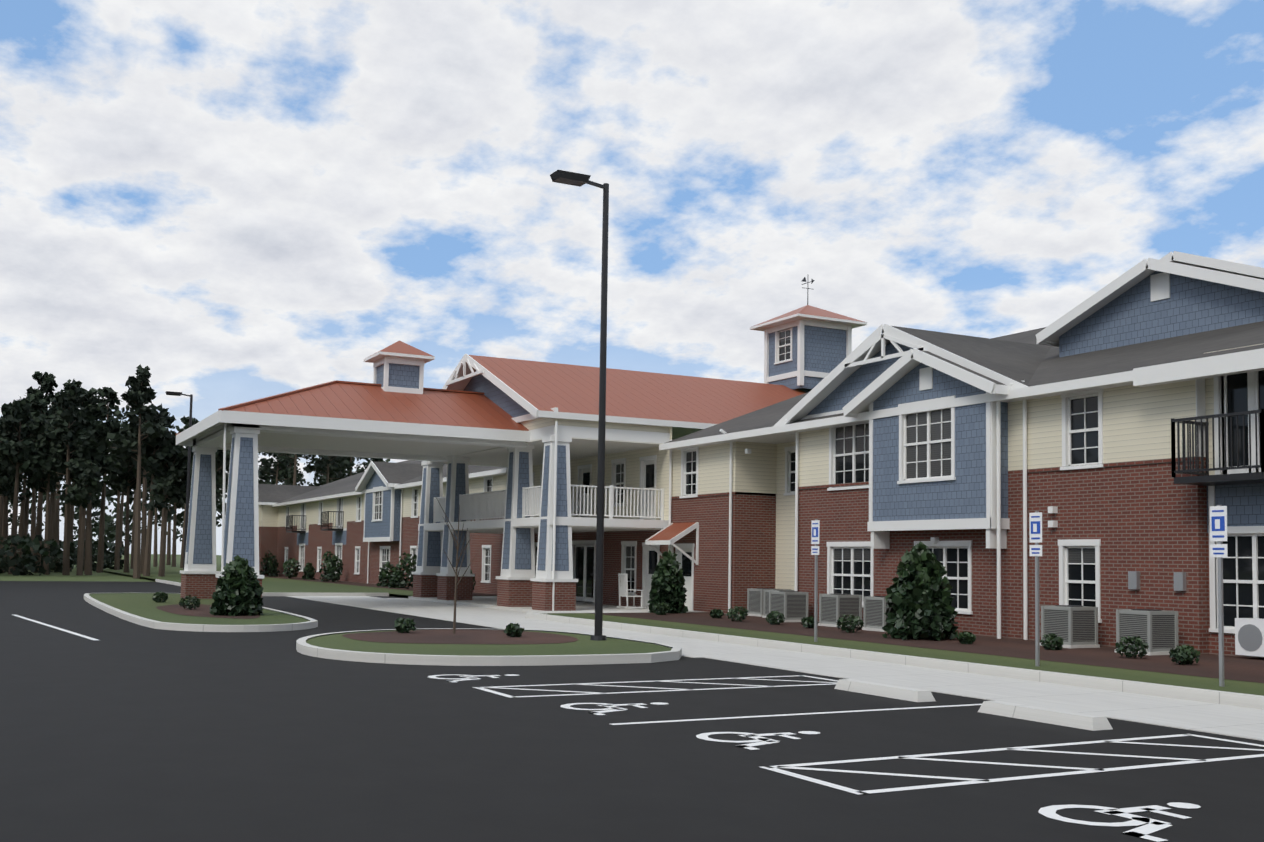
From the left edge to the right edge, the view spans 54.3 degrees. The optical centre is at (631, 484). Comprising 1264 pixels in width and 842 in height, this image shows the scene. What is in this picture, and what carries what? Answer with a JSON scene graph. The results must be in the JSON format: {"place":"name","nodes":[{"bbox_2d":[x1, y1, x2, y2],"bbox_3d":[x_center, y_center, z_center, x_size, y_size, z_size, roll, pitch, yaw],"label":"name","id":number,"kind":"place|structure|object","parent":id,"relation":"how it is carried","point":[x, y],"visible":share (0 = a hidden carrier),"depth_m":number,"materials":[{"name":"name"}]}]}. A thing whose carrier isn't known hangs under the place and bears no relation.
{"place":"outdoors","nodes":[
{"label":"outdoors","id":0,"kind":"place"},
{"bbox_2d":[103,567,412,595],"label":"lawn","id":1,"kind":"structure","parent":0,"point":[276,585],"depth_m":63.56,"materials":[{"name":"green plant"}]},
{"bbox_2d":[264,576,496,595],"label":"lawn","id":2,"kind":"structure","parent":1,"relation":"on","point":[367,584],"depth_m":70.28,"materials":[{"name":"green plant"}]},
{"bbox_2d":[259,550,272,575],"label":"shrub","id":3,"kind":"object","parent":2,"relation":"on","point":[265,567],"visible":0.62,"depth_m":91.60,"materials":[{"name":"green plant"}]},
{"bbox_2d":[266,555,279,576],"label":"shrub","id":4,"kind":"object","parent":2,"relation":"on","point":[273,568],"visible":0.98,"depth_m":88.83,"materials":[{"name":"green plant"}]},
{"bbox_2d":[282,558,300,578],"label":"shrub","id":5,"kind":"object","parent":2,"relation":"on","point":[293,571],"visible":1,"depth_m":82.52,"materials":[{"name":"green plant"}]},
{"bbox_2d":[301,562,316,579],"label":"shrub","id":6,"kind":"object","parent":2,"relation":"on","point":[308,571],"visible":0.9,"depth_m":80.12,"materials":[{"name":"green plant"}]},
{"bbox_2d":[319,551,337,581],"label":"shrub","id":7,"kind":"object","parent":2,"relation":"on","point":[326,559],"visible":0.56,"depth_m":74.75,"materials":[{"name":"green plant"}]},
{"bbox_2d":[326,555,343,582],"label":"shrub","id":8,"kind":"object","parent":2,"relation":"on","point":[331,565],"visible":1,"depth_m":72.41,"materials":[{"name":"green plant"}]},
{"bbox_2d":[376,561,396,586],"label":"shrub","id":9,"kind":"object","parent":2,"relation":"on","point":[383,576],"visible":0.62,"depth_m":64.65,"materials":[{"name":"green plant"}]},
{"bbox_2d":[388,566,405,587],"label":"shrub","id":10,"kind":"object","parent":2,"relation":"on","point":[392,583],"visible":0.67,"depth_m":62.36,"materials":[{"name":"green plant"}]},
{"bbox_2d":[396,552,416,588],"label":"shrub","id":11,"kind":"object","parent":2,"relation":"on","point":[408,570],"visible":0.79,"depth_m":60.04,"materials":[{"name":"green plant"}]},
{"bbox_2d":[470,569,475,589],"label":"shrub","id":12,"kind":"object","parent":2,"relation":"on","point":[473,578],"visible":0.02,"depth_m":53.10,"materials":[{"name":"green plant"}]},
{"bbox_2d":[296,628,681,665],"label":"parking island","id":13,"kind":"structure","parent":0,"point":[463,647],"depth_m":21.66,"materials":[{"name":"plant"}]},
{"bbox_2d":[394,617,415,632],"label":"shrub","id":14,"kind":"object","parent":13,"relation":"on","point":[404,624],"visible":0.98,"depth_m":25.50,"materials":[{"name":"green plant"}]},
{"bbox_2d":[437,499,476,633],"bbox_3d":[-3.587,1.677,25.567,0.816,2.860,0.843,3,-4,-28],"label":"young tree","id":15,"kind":"object","parent":13,"relation":"on","point":[455,596],"visible":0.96,"depth_m":25.61,"materials":[{"name":"brown plant"}]},
{"bbox_2d":[503,623,523,636],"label":"shrub","id":16,"kind":"object","parent":13,"relation":"on","point":[510,630],"visible":1,"depth_m":24.74,"materials":[{"name":"green plant"}]},
{"bbox_2d":[550,170,608,640],"bbox_3d":[-1.031,-1.527,24.409,1.330,9.250,0.400,3,-4,-28],"label":"light pole","id":17,"kind":"object","parent":13,"relation":"on","point":[569,178],"visible":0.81,"depth_m":24.54,"materials":[{"name":"black metal"}]},
{"bbox_2d":[0,554,1256,682],"bbox_3d":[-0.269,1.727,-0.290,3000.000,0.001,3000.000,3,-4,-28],"label":"ground","id":18,"kind":"structure","parent":0,"point":[94,576],"depth_m":83.22,"materials":[{"name":"green plant"}]},
{"bbox_2d":[0,533,123,575],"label":"understory","id":19,"kind":"object","parent":18,"relation":"on","point":[28,562],"visible":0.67,"depth_m":88.87,"materials":[{"name":"green plant"}]},
{"bbox_2d":[0,364,230,578],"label":"pines","id":20,"kind":"object","parent":18,"relation":"on","point":[43,449],"visible":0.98,"depth_m":89.73,"materials":[{"name":"green plant"}]},
{"bbox_2d":[8,447,389,548],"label":"distant tree line","id":21,"kind":"object","parent":18,"relation":"on","point":[110,529],"visible":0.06,"depth_m":165.66,"materials":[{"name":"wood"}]},
{"bbox_2d":[131,416,382,567],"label":"pines","id":22,"kind":"object","parent":18,"relation":"on","point":[328,469],"visible":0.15,"depth_m":150.65,"materials":[{"name":"green plant"}]},
{"bbox_2d":[258,460,506,593],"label":"wing","id":23,"kind":"structure","parent":18,"relation":"on","point":[363,526],"depth_m":72.92,"materials":[{"name":"red brick"}]},
{"bbox_2d":[408,354,805,611],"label":"building entrance section","id":24,"kind":"object","parent":18,"relation":"on","point":[546,526],"visible":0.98,"depth_m":42.69,"materials":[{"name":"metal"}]},
{"bbox_2d":[616,573,643,607],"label":"rocking chair","id":25,"kind":"object","parent":24,"relation":"on","point":[623,582],"visible":1,"depth_m":40.95,"materials":[{"name":"white wood"}]},
{"bbox_2d":[750,277,866,392],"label":"cupola","id":26,"kind":"object","parent":24,"relation":"on","point":[807,348],"visible":0.94,"depth_m":50.76,"materials":[{"name":"blue"}]},
{"bbox_2d":[592,612,1263,682],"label":"mulch bed","id":27,"kind":"object","parent":18,"relation":"on","point":[1248,669],"visible":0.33,"depth_m":23.46,"materials":[{"name":"brown soil"}]},
{"bbox_2d":[653,602,669,614],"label":"shrub","id":28,"kind":"object","parent":27,"relation":"on","point":[662,606],"visible":1,"depth_m":35.94,"materials":[{"name":"green plant"}]},
{"bbox_2d":[647,550,687,613],"bbox_3d":[1.093,2.996,37.527,1.239,2.005,1.245,3,-4,-28],"label":"holly","id":29,"kind":"object","parent":27,"relation":"on","point":[668,584],"visible":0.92,"depth_m":37.26,"materials":[{"name":"green plant"}]},
{"bbox_2d":[709,608,723,617],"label":"shrub","id":30,"kind":"object","parent":27,"relation":"on","point":[716,613],"visible":1,"depth_m":34.34,"materials":[{"name":"green plant"}]},
{"bbox_2d":[726,606,748,621],"bbox_3d":[2.806,3.446,32.757,0.576,0.440,0.605,3,-4,-28],"label":"shrub","id":31,"kind":"object","parent":27,"relation":"on","point":[742,615],"visible":1,"depth_m":32.64,"materials":[{"name":"green plant"}]},
{"bbox_2d":[747,588,773,616],"bbox_3d":[3.933,3.483,36.407,0.800,0.815,0.800,3,-4,-28],"label":"ac unit","id":32,"kind":"object","parent":27,"relation":"on","point":[755,596],"visible":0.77,"depth_m":36.23,"materials":[{"name":"metal"}]},
{"bbox_2d":[765,611,784,624],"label":"shrub","id":33,"kind":"object","parent":27,"relation":"on","point":[771,619],"visible":1,"depth_m":31.28,"materials":[{"name":"green plant"}]},
{"bbox_2d":[762,589,793,617],"bbox_3d":[4.276,3.409,35.119,0.800,0.815,0.800,3,-4,-28],"label":"ac unit","id":34,"kind":"object","parent":27,"relation":"on","point":[766,604],"visible":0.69,"depth_m":35.18,"materials":[{"name":"metal"}]},
{"bbox_2d":[769,591,808,621],"bbox_3d":[4.230,3.295,33.288,0.800,0.815,0.800,3,-4,-28],"label":"ac unit","id":35,"kind":"object","parent":27,"relation":"on","point":[791,606],"visible":0.92,"depth_m":33.02,"materials":[{"name":"metal"}]},
{"bbox_2d":[801,616,817,627],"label":"shrub","id":36,"kind":"object","parent":27,"relation":"on","point":[808,622],"visible":0.88,"depth_m":29.86,"materials":[{"name":"green plant"}]},
{"bbox_2d":[818,594,861,626],"bbox_3d":[5.265,3.178,31.123,0.800,0.815,0.800,3,-4,-28],"label":"ac unit","id":37,"kind":"object","parent":27,"relation":"on","point":[833,608],"visible":0.81,"depth_m":30.89,"materials":[{"name":"metal"}]},
{"bbox_2d":[836,614,863,632],"bbox_3d":[5.009,3.213,28.397,0.613,0.471,0.661,3,-4,-28],"label":"shrub","id":38,"kind":"object","parent":27,"relation":"on","point":[852,621],"visible":1,"depth_m":28.29,"materials":[{"name":"green plant"}]},
{"bbox_2d":[862,596,890,631],"bbox_3d":[6.066,3.084,29.400,0.800,0.815,0.800,3,-4,-28],"label":"ac unit","id":39,"kind":"object","parent":27,"relation":"on","point":[874,615],"visible":0.46,"depth_m":29.23,"materials":[{"name":"metal"}]},
{"bbox_2d":[882,541,957,640],"bbox_3d":[6.207,2.301,26.443,1.671,2.164,1.661,3,-4,-28],"label":"holly","id":40,"kind":"object","parent":27,"relation":"on","point":[919,599],"visible":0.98,"depth_m":26.04,"materials":[{"name":"green plant"}]},
{"bbox_2d":[957,631,975,643],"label":"shrub","id":41,"kind":"object","parent":27,"relation":"on","point":[966,637],"visible":1,"depth_m":24.80,"materials":[{"name":"green plant"}]},
{"bbox_2d":[1040,633,1063,649],"bbox_3d":[8.038,3.012,23.524,0.445,0.346,0.473,3,-4,-28],"label":"shrub","id":42,"kind":"object","parent":27,"relation":"on","point":[1056,643],"visible":1,"depth_m":23.44,"materials":[{"name":"green plant"}]},
{"bbox_2d":[1040,605,1099,647],"bbox_3d":[8.728,2.830,24.593,0.800,0.815,0.800,3,-4,-28],"label":"ac unit","id":43,"kind":"object","parent":27,"relation":"on","point":[1074,626],"visible":1,"depth_m":24.33,"materials":[{"name":"metal"}]},
{"bbox_2d":[1115,636,1148,657],"bbox_3d":[8.788,2.866,21.681,0.545,0.417,0.591,3,-4,-28],"label":"shrub","id":44,"kind":"object","parent":27,"relation":"on","point":[1135,648],"visible":1,"depth_m":21.61,"materials":[{"name":"green plant"}]},
{"bbox_2d":[1115,609,1177,655],"bbox_3d":[9.594,2.743,22.960,0.800,0.815,0.800,3,-4,-28],"label":"ac unit","id":45,"kind":"object","parent":27,"relation":"on","point":[1156,630],"visible":0.94,"depth_m":22.70,"materials":[{"name":"metal"}]},
{"bbox_2d":[1169,645,1200,664],"bbox_3d":[9.127,2.830,20.377,0.494,0.357,0.497,3,-4,-28],"label":"shrub","id":46,"kind":"object","parent":27,"relation":"on","point":[1184,655],"visible":0.96,"depth_m":20.31,"materials":[{"name":"green plant"}]},
{"bbox_2d":[1235,618,1263,656],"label":"air conditioner unit","id":47,"kind":"object","parent":27,"relation":"on","point":[1249,636],"visible":1,"depth_m":21.82,"materials":[{"name":"white metal"}]},
{"bbox_2d":[0,581,1263,841],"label":"asphalt","id":48,"kind":"structure","parent":0,"point":[122,731],"depth_m":10.91,"materials":[{"name":"black asphalt"}]},
{"bbox_2d":[165,391,192,569],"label":"light pole","id":49,"kind":"object","parent":48,"relation":"on","point":[189,458],"visible":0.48,"depth_m":58.68,"materials":[{"name":"black metal"}]},
{"bbox_2d":[84,592,317,631],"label":"canopy island","id":50,"kind":"structure","parent":48,"relation":"on","point":[146,610],"depth_m":31.07,"materials":[{"name":"plant"}]},
{"bbox_2d":[152,591,168,602],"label":"shrub","id":51,"kind":"object","parent":50,"relation":"on","point":[159,597],"visible":1,"depth_m":39.27,"materials":[{"name":"green plant"}]},
{"bbox_2d":[179,595,200,609],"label":"shrub","id":52,"kind":"object","parent":50,"relation":"on","point":[195,601],"visible":1,"depth_m":34.48,"materials":[{"name":"green plant"}]},
{"bbox_2d":[209,555,263,615],"bbox_3d":[-10.208,2.651,32.005,1.367,1.630,1.410,3,-4,-28],"label":"holly","id":53,"kind":"object","parent":50,"relation":"on","point":[239,590],"visible":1,"depth_m":31.66,"materials":[{"name":"green plant"}]},
{"bbox_2d":[176,380,529,598],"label":"canopy","id":54,"kind":"object","parent":48,"relation":"on","point":[350,419],"visible":0.83,"depth_m":40.32,"materials":[{"name":"metal"}]},
{"bbox_2d":[364,341,434,393],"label":"cupola","id":55,"kind":"object","parent":54,"relation":"on","point":[398,366],"visible":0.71,"depth_m":42.84,"materials":[{"name":"blue"}]},
{"bbox_2d":[14,615,1263,841],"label":"parking lot markings","id":56,"kind":"object","parent":48,"relation":"on","point":[1154,825],"visible":0.88,"depth_m":11.07,"materials":[{"name":"paint"}]},
{"bbox_2d":[155,579,1263,740],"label":"sidewalk curbs","id":57,"kind":"structure","parent":48,"relation":"on","point":[1092,703],"depth_m":18.29,"materials":[{"name":"concrete"}]},
{"bbox_2d":[547,613,1263,695],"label":"grass strip","id":58,"kind":"object","parent":57,"relation":"on","point":[1244,687],"depth_m":21.14,"materials":[{"name":"green plant"}]},
{"bbox_2d":[811,519,819,641],"bbox_3d":[3.717,1.962,24.928,0.057,2.500,0.260,3,-4,-28],"label":"parking sign","id":59,"kind":"object","parent":58,"relation":"on","point":[815,525],"visible":0.92,"depth_m":24.92,"materials":[{"name":"grey"}]},
{"bbox_2d":[1029,511,1041,665],"bbox_3d":[6.478,1.684,19.721,0.057,2.500,0.260,3,-4,-28],"label":"parking sign","id":60,"kind":"object","parent":58,"relation":"on","point":[1035,525],"visible":0.98,"depth_m":19.71,"materials":[{"name":"grey metal"}]},
{"bbox_2d":[1210,505,1227,686],"bbox_3d":[8.023,1.529,16.809,0.057,2.500,0.260,3,-4,-28],"label":"parking sign","id":61,"kind":"object","parent":58,"relation":"on","point":[1218,528],"visible":0.96,"depth_m":16.80,"materials":[{"name":"grey metal"}]},
{"bbox_2d":[0,0,1263,554],"label":"sky","id":62,"kind":"structure","parent":0,"point":[235,202],"materials":[{"name":"blue"}]},
{"bbox_2d":[659,251,1263,658],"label":"wing","id":63,"kind":"structure","parent":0,"point":[1113,432],"depth_m":27.44,"materials":[{"name":"red brick"}]}
]}

